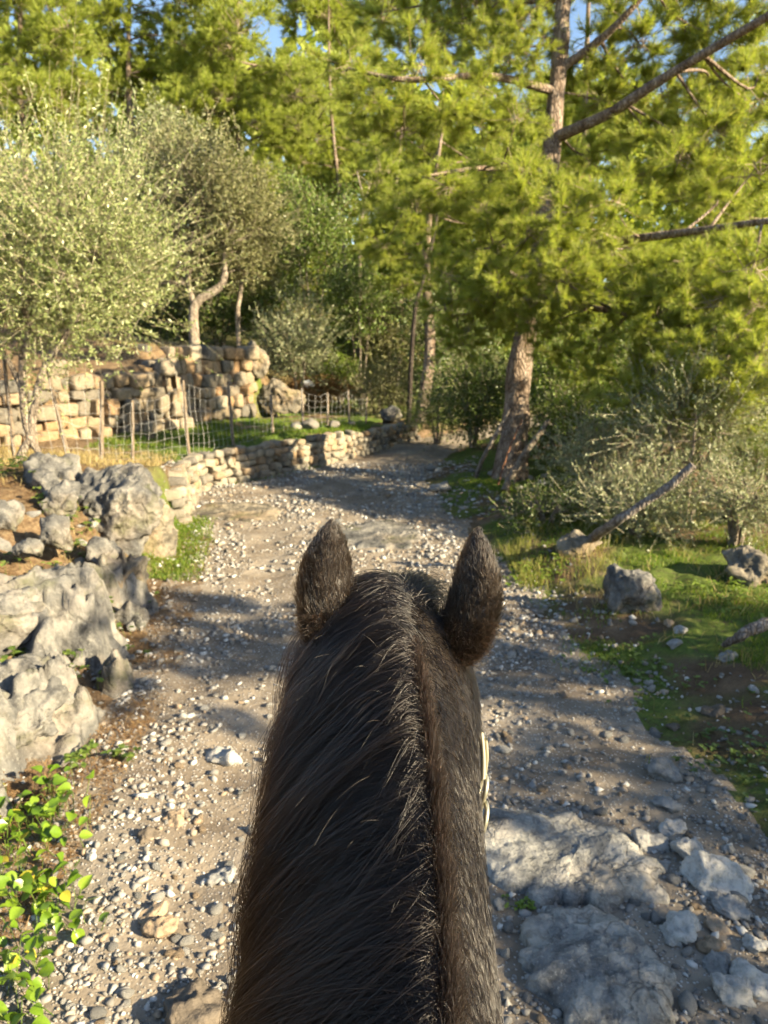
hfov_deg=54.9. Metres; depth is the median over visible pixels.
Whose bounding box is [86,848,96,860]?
stone
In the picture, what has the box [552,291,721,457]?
shrub
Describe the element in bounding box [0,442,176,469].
straw grass
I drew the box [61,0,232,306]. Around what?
pine tree
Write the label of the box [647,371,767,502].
shrub
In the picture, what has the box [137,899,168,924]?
stone
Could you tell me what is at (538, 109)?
pine tree
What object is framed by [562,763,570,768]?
loose stone
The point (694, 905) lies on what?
loose stone
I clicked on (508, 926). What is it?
loose stone
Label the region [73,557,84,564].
loose stone
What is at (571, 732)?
loose stone
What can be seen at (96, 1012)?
loose stone
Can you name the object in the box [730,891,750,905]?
loose stone
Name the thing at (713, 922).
stone
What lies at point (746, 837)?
loose stone
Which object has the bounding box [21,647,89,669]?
leafy weed
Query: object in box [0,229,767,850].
ground
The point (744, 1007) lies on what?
loose stone
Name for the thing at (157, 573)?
bank grass
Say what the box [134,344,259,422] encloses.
terrace wall
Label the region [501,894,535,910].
leafy weed
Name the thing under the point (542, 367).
shrub
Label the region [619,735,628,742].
loose stone
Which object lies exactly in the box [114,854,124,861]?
loose stone
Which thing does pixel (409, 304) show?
shrub
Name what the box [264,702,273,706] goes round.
loose stone
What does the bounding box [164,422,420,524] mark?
dry stone wall
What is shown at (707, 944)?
stone
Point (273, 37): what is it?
sky
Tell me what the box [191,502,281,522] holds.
bedrock slab
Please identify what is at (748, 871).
loose stone
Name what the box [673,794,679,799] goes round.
loose stone
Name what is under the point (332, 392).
brush pile
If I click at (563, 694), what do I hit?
stone
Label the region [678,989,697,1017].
loose stone
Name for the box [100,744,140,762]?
leafy weed
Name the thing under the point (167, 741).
loose stone
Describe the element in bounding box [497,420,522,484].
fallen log
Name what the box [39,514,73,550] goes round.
rock
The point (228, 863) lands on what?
loose stone
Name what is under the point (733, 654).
stone
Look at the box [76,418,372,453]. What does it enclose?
terrace grass
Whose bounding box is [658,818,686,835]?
stone
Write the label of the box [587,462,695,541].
fallen log
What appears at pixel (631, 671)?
leafy weed
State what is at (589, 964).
bedrock slab
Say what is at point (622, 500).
wild olive shrub
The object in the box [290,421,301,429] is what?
wall top stone
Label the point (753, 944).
stone
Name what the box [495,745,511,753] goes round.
loose stone
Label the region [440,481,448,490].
heap stone
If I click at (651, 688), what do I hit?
loose stone
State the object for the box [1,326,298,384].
terrace top grass
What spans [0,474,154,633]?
bank grass
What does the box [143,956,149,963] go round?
loose stone
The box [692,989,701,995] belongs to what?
loose stone
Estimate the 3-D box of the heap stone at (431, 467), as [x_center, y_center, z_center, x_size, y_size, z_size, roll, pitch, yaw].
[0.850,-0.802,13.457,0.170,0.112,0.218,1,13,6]
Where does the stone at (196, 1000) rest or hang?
on the path
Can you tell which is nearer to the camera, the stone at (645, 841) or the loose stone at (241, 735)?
the stone at (645, 841)
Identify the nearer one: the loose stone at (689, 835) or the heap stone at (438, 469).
the loose stone at (689, 835)
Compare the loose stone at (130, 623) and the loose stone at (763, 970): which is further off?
the loose stone at (130, 623)
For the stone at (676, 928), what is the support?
on the path
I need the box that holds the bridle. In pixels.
[480,728,488,832]
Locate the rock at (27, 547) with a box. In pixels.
[12,537,43,558]
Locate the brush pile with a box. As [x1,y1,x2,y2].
[284,372,371,409]
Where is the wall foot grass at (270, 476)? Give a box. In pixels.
[235,466,316,483]
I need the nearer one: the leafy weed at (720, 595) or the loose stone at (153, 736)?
the loose stone at (153, 736)
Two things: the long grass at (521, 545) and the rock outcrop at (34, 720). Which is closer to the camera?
the rock outcrop at (34, 720)
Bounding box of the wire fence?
[0,358,367,460]
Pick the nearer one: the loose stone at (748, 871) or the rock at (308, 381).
the loose stone at (748, 871)
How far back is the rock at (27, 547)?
5.70 m
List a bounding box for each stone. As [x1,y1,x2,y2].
[26,511,40,517]
[60,998,66,1005]
[64,1002,75,1010]
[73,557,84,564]
[77,539,87,546]
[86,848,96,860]
[88,518,97,527]
[89,1006,106,1019]
[93,1019,104,1023]
[100,1017,110,1023]
[103,915,113,922]
[107,941,118,951]
[112,960,117,966]
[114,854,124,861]
[116,964,125,972]
[118,988,134,998]
[123,999,130,1006]
[126,621,135,630]
[131,1019,141,1023]
[133,892,141,898]
[136,826,160,844]
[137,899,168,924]
[139,676,147,683]
[140,914,178,938]
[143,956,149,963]
[148,734,157,738]
[149,892,165,901]
[151,861,160,870]
[159,738,171,745]
[162,808,183,827]
[163,949,176,957]
[163,977,227,1023]
[170,933,182,943]
[172,947,184,958]
[173,648,182,652]
[173,655,182,659]
[173,762,183,768]
[178,935,193,946]
[182,947,189,955]
[191,892,198,898]
[193,813,203,824]
[194,463,202,470]
[197,825,205,832]
[199,705,209,710]
[204,746,242,766]
[206,865,236,886]
[208,902,222,915]
[209,931,222,940]
[216,953,222,957]
[223,860,234,866]
[223,975,231,984]
[238,732,245,738]
[245,824,253,833]
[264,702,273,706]
[268,665,275,670]
[286,559,295,564]
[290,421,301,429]
[300,418,318,429]
[329,420,339,427]
[426,465,435,470]
[427,486,439,491]
[434,483,451,491]
[435,467,441,472]
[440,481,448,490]
[493,898,504,907]
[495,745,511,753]
[497,906,503,910]
[500,948,509,959]
[500,990,511,997]
[501,730,507,737]
[501,994,508,1003]
[503,736,511,743]
[503,921,513,932]
[506,651,516,657]
[511,1006,520,1014]
[522,991,532,1003]
[524,762,530,768]
[536,786,547,793]
[536,1012,544,1023]
[539,654,547,659]
[559,691,568,697]
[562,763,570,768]
[568,729,574,735]
[569,617,577,622]
[593,807,607,815]
[600,730,612,738]
[604,675,613,680]
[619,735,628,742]
[622,726,633,733]
[629,620,636,624]
[629,898,640,906]
[631,827,670,852]
[640,912,649,920]
[641,809,649,815]
[643,680,653,685]
[646,685,655,691]
[647,757,682,782]
[649,727,660,737]
[650,794,682,813]
[650,909,661,923]
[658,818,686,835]
[658,910,702,946]
[663,619,674,626]
[665,723,679,731]
[666,639,682,649]
[666,873,683,884]
[670,837,706,858]
[673,625,687,633]
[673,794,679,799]
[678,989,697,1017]
[679,849,753,903]
[681,946,693,955]
[685,833,692,838]
[689,902,697,909]
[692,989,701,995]
[695,935,725,954]
[698,1000,710,1011]
[700,704,724,717]
[701,950,731,974]
[703,914,731,935]
[709,890,750,920]
[710,972,756,1008]
[715,650,737,661]
[727,845,736,853]
[728,957,767,1001]
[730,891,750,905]
[739,814,746,819]
[739,864,754,877]
[740,1005,748,1010]
[741,856,750,864]
[741,933,767,954]
[742,834,749,841]
[753,965,767,973]
[753,1014,761,1023]
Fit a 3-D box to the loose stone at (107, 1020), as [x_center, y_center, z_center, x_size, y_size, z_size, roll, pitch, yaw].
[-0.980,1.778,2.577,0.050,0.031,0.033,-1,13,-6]
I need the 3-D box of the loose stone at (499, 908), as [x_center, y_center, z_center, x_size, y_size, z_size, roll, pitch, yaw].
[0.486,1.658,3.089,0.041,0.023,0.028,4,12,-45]
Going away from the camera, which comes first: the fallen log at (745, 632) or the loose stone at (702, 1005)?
the loose stone at (702, 1005)
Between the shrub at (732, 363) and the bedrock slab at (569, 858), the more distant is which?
the shrub at (732, 363)
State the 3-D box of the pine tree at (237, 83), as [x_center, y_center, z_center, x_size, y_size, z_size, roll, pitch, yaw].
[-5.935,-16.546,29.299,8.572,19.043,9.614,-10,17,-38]
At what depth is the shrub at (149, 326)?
23.14 m
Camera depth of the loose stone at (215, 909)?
3.09 m
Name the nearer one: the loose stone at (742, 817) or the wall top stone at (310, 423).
the loose stone at (742, 817)
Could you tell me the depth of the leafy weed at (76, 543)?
6.63 m
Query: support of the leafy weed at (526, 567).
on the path
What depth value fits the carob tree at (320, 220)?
23.55 m
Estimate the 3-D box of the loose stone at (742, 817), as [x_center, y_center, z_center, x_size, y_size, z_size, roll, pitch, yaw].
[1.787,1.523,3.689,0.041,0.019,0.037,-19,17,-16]
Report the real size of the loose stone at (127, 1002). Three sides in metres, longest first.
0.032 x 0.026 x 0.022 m
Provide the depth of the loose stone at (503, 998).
2.65 m
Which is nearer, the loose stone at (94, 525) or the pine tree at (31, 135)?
the loose stone at (94, 525)
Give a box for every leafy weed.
[0,452,35,481]
[0,557,27,575]
[0,646,103,681]
[3,552,149,656]
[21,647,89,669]
[31,486,100,534]
[45,509,159,602]
[63,739,98,769]
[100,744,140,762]
[116,625,133,649]
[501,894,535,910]
[502,550,567,587]
[561,632,755,720]
[665,574,767,618]
[671,710,767,814]
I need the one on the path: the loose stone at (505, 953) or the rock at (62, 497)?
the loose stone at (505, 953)
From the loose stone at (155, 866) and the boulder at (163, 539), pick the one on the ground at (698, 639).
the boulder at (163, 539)
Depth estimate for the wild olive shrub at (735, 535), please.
7.67 m
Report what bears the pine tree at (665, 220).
on the ground at (698, 639)
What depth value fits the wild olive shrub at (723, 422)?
8.54 m
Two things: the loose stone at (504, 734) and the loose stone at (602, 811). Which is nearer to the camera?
the loose stone at (602, 811)
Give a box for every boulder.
[22,452,82,482]
[77,462,164,555]
[143,503,177,559]
[248,340,269,378]
[257,378,305,415]
[380,405,401,423]
[603,563,661,613]
[721,545,767,586]
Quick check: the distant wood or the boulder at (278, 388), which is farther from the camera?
the distant wood
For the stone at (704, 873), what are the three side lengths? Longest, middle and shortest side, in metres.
0.306 x 0.224 x 0.193 m
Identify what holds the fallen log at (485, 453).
on the ground at (698, 639)
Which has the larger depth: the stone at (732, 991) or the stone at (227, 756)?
the stone at (227, 756)
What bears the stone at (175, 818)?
on the path
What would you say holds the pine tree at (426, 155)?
on the ground at (698, 639)
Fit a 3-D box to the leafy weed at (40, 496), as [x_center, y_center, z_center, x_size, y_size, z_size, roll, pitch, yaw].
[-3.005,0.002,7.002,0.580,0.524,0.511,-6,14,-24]
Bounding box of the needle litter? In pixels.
[0,465,214,973]
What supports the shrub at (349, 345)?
on the ground at (698, 639)
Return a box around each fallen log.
[474,408,510,477]
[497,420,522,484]
[500,419,550,491]
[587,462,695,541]
[721,617,767,647]
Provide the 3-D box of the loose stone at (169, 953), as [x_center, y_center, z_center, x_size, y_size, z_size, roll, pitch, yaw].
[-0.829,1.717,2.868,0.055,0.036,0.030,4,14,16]
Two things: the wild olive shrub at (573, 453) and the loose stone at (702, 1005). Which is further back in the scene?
the wild olive shrub at (573, 453)
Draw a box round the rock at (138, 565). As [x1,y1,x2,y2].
[118,555,149,588]
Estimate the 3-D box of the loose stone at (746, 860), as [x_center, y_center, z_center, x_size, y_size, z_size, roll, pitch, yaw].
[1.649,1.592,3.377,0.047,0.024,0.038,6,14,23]
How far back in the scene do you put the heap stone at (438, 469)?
13.20 m
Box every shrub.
[89,259,211,343]
[167,267,278,346]
[212,258,313,356]
[237,270,349,410]
[293,275,423,373]
[304,251,413,404]
[307,342,362,404]
[311,348,419,417]
[345,295,424,397]
[375,269,479,386]
[382,275,509,424]
[395,365,479,444]
[417,332,537,450]
[484,473,615,535]
[490,379,627,470]
[494,311,635,456]
[522,393,678,512]
[531,350,705,476]
[534,427,731,552]
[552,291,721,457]
[564,349,751,482]
[580,317,767,523]
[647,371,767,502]
[678,437,767,552]
[682,309,767,477]
[696,415,767,523]
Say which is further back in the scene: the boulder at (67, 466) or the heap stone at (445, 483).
the heap stone at (445, 483)
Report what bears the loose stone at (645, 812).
on the path
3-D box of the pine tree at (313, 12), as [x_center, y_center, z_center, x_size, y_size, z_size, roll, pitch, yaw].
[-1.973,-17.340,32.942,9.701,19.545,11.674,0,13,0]
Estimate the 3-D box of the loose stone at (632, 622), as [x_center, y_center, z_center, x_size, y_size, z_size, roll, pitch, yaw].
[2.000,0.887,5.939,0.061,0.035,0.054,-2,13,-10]
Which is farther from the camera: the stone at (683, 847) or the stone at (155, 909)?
the stone at (683, 847)
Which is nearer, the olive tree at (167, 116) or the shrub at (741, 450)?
the shrub at (741, 450)
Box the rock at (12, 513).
[0,499,24,531]
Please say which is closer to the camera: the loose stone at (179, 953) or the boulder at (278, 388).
the loose stone at (179, 953)
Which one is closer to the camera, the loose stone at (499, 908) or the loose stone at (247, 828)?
the loose stone at (499, 908)
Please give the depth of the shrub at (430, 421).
16.77 m
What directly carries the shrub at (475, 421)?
on the ground at (698, 639)
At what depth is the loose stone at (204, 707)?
4.75 m
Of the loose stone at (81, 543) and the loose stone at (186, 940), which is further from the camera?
the loose stone at (81, 543)
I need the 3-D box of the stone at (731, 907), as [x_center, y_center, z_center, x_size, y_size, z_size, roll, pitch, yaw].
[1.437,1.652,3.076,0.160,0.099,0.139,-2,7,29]
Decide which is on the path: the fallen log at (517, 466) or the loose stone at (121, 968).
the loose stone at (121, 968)
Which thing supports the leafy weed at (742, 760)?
on the path
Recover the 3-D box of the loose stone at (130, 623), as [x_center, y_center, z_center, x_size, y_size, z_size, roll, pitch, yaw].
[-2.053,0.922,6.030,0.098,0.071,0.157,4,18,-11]
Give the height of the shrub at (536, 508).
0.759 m
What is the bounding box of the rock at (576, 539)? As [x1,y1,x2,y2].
[556,529,602,557]
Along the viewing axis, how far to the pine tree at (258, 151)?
36.34 m
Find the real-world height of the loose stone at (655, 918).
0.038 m
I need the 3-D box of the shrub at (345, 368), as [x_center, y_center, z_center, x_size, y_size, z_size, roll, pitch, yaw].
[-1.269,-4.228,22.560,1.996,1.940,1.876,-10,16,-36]
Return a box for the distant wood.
[0,1,767,328]
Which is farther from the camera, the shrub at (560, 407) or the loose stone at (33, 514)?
the shrub at (560, 407)
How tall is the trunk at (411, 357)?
5.380 m
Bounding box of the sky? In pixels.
[0,0,767,317]
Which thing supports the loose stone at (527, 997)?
on the path
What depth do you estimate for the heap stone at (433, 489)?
11.56 m
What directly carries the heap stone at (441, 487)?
on the ground at (698, 639)
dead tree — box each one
[356,172,371,391]
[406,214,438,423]
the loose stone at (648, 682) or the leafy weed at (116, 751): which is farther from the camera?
the loose stone at (648, 682)
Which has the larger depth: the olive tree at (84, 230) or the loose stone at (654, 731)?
the olive tree at (84, 230)
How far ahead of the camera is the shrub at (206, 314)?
23.93 m
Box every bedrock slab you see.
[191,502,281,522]
[341,520,423,549]
[482,808,669,912]
[517,904,676,1023]
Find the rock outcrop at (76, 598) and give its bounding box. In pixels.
[0,537,158,818]
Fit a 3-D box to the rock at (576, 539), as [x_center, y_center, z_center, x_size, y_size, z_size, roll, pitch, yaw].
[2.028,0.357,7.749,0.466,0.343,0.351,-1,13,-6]
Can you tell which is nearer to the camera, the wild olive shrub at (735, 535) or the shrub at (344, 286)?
the wild olive shrub at (735, 535)
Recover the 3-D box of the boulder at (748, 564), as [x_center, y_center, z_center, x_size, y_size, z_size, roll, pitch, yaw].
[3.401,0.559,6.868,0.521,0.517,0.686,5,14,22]
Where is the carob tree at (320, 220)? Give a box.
[258,164,387,367]
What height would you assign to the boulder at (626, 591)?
0.501 m
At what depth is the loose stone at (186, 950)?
2.87 m
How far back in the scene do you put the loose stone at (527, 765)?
4.14 m
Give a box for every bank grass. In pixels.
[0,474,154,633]
[127,505,219,581]
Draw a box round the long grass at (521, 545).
[494,502,628,590]
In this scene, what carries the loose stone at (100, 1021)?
on the path
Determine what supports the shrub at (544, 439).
on the ground at (698, 639)
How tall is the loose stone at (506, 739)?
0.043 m
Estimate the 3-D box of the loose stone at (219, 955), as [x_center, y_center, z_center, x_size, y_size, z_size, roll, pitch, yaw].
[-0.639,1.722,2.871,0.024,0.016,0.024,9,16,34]
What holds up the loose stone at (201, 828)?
on the path
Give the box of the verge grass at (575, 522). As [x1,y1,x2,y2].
[457,473,767,789]
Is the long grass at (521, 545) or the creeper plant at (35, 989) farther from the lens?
the long grass at (521, 545)
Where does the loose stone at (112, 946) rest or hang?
on the path
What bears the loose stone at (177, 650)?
on the path
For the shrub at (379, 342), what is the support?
on the ground at (698, 639)
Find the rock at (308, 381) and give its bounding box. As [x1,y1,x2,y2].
[300,379,314,388]
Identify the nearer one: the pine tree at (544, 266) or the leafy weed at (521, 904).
the leafy weed at (521, 904)
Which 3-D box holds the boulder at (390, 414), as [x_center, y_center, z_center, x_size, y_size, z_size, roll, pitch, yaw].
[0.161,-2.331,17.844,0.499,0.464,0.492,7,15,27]
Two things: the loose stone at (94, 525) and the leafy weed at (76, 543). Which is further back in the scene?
the loose stone at (94, 525)
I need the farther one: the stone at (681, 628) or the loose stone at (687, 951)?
the stone at (681, 628)
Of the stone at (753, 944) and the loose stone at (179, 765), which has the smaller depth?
the stone at (753, 944)
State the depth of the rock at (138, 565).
6.50 m
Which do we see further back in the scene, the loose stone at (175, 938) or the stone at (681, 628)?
the stone at (681, 628)
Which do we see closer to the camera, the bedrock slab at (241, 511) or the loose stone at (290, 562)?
the loose stone at (290, 562)
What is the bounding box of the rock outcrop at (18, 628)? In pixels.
[0,586,51,657]
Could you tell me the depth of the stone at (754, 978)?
2.69 m
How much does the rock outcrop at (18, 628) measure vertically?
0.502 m
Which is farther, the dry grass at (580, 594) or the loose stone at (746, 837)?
the dry grass at (580, 594)
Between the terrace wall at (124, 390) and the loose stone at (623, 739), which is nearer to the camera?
the loose stone at (623, 739)
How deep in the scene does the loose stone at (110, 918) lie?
3.01 m
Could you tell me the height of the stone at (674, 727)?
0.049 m
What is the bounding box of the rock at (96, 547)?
[84,536,121,562]
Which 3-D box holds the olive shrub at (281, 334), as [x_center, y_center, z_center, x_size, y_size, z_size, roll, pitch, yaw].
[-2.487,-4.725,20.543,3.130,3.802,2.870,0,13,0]
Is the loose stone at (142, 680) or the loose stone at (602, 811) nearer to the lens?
the loose stone at (602, 811)
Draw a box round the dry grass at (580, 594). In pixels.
[518,503,767,744]
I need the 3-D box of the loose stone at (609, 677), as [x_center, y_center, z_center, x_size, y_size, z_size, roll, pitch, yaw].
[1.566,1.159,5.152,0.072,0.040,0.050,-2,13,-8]
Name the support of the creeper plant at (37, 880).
on the path
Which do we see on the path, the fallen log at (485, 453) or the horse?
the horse
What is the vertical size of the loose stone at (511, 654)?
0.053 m
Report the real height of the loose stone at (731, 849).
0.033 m
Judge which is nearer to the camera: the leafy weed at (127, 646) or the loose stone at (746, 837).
the loose stone at (746, 837)
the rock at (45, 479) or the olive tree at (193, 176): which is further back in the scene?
the olive tree at (193, 176)
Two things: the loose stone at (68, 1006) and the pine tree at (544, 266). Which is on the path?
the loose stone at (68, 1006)
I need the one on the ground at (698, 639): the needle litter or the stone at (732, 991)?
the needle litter
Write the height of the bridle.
0.158 m
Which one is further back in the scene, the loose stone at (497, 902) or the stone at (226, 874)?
the stone at (226, 874)
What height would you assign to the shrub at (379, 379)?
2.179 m
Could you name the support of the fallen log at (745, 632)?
on the ground at (698, 639)
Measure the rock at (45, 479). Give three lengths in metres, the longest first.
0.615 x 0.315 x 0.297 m
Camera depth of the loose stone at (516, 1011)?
2.61 m
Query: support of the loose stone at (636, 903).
on the path
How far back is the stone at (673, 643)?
5.43 m
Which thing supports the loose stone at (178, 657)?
on the path
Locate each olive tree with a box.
[0,0,265,464]
[89,78,248,343]
[107,94,304,344]
[180,157,312,347]
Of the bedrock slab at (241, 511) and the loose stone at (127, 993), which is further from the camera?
the bedrock slab at (241, 511)
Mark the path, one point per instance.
(576, 705)
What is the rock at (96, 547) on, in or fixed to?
on the ground at (698, 639)
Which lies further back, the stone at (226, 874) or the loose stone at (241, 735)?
the loose stone at (241, 735)
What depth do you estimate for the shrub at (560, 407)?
11.52 m
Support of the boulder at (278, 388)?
on the ground at (698, 639)
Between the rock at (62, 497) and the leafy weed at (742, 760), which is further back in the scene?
the rock at (62, 497)
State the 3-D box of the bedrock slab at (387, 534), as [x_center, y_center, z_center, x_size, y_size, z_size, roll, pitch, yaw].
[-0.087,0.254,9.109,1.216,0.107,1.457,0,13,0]
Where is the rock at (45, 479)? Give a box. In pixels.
[25,468,59,496]
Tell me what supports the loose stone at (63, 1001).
on the path
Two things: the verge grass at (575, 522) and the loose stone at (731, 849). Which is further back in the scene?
the verge grass at (575, 522)
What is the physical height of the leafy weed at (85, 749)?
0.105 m
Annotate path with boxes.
[0,399,767,1023]
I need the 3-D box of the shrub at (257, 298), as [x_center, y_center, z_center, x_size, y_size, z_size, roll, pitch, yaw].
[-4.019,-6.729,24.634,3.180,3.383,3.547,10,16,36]
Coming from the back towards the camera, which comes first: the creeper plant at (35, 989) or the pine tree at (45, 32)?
the pine tree at (45, 32)
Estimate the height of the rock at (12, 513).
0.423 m
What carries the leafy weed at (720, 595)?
on the ground at (698, 639)
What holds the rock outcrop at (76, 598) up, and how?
on the ground at (698, 639)
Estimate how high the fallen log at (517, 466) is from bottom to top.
1.035 m
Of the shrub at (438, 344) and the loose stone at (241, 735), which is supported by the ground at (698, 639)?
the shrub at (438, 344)
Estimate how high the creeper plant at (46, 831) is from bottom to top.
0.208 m
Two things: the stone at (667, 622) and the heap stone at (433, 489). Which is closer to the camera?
the stone at (667, 622)
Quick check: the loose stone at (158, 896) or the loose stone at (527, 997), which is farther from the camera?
the loose stone at (158, 896)
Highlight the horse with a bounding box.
[219,517,506,1023]
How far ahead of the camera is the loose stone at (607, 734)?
4.42 m
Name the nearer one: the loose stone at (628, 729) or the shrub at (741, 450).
the loose stone at (628, 729)
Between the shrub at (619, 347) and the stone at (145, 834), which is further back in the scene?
the shrub at (619, 347)
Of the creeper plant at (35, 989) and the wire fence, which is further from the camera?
the wire fence
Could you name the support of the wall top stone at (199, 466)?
on the dry stone wall at (188, 482)
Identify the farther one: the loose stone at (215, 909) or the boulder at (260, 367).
the boulder at (260, 367)
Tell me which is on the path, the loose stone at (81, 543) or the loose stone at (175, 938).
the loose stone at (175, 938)
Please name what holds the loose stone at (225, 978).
on the path
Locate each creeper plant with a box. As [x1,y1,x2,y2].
[0,759,93,873]
[0,830,108,960]
[0,930,56,1023]
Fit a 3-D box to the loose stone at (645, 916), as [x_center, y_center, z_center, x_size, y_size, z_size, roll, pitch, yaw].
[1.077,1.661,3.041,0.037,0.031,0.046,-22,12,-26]
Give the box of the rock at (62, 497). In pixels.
[39,479,81,516]
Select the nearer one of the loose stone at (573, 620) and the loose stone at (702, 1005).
the loose stone at (702, 1005)
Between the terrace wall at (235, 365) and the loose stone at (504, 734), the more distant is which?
the terrace wall at (235, 365)
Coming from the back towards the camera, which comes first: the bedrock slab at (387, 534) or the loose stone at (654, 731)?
the bedrock slab at (387, 534)
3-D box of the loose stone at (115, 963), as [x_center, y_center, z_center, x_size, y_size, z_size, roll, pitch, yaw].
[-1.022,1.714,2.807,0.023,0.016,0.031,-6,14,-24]
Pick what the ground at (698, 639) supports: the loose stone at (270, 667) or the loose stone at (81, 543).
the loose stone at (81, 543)
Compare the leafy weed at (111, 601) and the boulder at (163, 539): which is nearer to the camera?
the leafy weed at (111, 601)
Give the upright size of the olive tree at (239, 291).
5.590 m
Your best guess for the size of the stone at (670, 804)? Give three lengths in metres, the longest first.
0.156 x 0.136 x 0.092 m
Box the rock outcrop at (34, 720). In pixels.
[0,653,75,749]
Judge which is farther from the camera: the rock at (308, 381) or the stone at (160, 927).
the rock at (308, 381)
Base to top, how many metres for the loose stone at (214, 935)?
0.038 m
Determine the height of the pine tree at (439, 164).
7.976 m
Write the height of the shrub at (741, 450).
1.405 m
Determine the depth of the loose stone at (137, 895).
3.15 m
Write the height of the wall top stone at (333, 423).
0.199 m
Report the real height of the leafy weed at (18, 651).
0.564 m
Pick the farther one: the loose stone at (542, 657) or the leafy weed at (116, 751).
the loose stone at (542, 657)
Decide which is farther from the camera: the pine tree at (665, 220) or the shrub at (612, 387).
the pine tree at (665, 220)
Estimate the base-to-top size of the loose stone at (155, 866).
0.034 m
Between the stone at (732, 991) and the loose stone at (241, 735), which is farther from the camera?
the loose stone at (241, 735)
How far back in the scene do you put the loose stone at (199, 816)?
3.66 m
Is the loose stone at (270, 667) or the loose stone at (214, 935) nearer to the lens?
the loose stone at (214, 935)
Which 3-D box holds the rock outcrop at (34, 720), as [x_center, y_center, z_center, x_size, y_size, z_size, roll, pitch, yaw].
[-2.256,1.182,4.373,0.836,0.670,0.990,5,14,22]
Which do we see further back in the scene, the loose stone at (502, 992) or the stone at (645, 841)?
the stone at (645, 841)
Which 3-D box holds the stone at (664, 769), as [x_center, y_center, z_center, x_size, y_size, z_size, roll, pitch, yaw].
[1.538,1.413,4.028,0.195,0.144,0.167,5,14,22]
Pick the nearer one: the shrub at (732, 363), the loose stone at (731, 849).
the loose stone at (731, 849)
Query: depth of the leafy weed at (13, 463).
7.78 m
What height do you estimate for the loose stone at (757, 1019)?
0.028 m
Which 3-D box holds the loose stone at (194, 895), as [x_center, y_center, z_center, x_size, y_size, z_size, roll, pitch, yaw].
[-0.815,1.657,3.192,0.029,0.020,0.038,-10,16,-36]
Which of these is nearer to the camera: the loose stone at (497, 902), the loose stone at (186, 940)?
the loose stone at (186, 940)
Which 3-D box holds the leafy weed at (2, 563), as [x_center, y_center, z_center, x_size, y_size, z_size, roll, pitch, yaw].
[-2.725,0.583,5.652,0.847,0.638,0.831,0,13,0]
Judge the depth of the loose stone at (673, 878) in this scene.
3.22 m
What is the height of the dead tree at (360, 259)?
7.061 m
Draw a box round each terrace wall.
[0,359,194,445]
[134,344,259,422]
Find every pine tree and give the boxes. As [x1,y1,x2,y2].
[0,0,119,282]
[0,93,202,275]
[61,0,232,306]
[135,0,338,331]
[202,136,375,304]
[257,0,439,339]
[293,0,767,481]
[329,93,482,375]
[336,131,531,423]
[375,142,608,346]
[443,2,629,381]
[564,15,767,329]
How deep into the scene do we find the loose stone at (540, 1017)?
2.58 m
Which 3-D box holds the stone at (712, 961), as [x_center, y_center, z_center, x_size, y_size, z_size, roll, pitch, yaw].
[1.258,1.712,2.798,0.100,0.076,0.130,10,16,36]
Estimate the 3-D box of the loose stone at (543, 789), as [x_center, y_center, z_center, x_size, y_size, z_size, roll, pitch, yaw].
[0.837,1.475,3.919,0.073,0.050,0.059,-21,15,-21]
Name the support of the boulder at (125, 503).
on the ground at (698, 639)
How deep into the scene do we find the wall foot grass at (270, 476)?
12.79 m
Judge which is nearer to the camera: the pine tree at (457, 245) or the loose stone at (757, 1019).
the loose stone at (757, 1019)
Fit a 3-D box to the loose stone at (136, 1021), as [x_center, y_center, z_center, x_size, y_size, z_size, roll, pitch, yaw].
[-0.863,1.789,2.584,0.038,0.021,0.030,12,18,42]

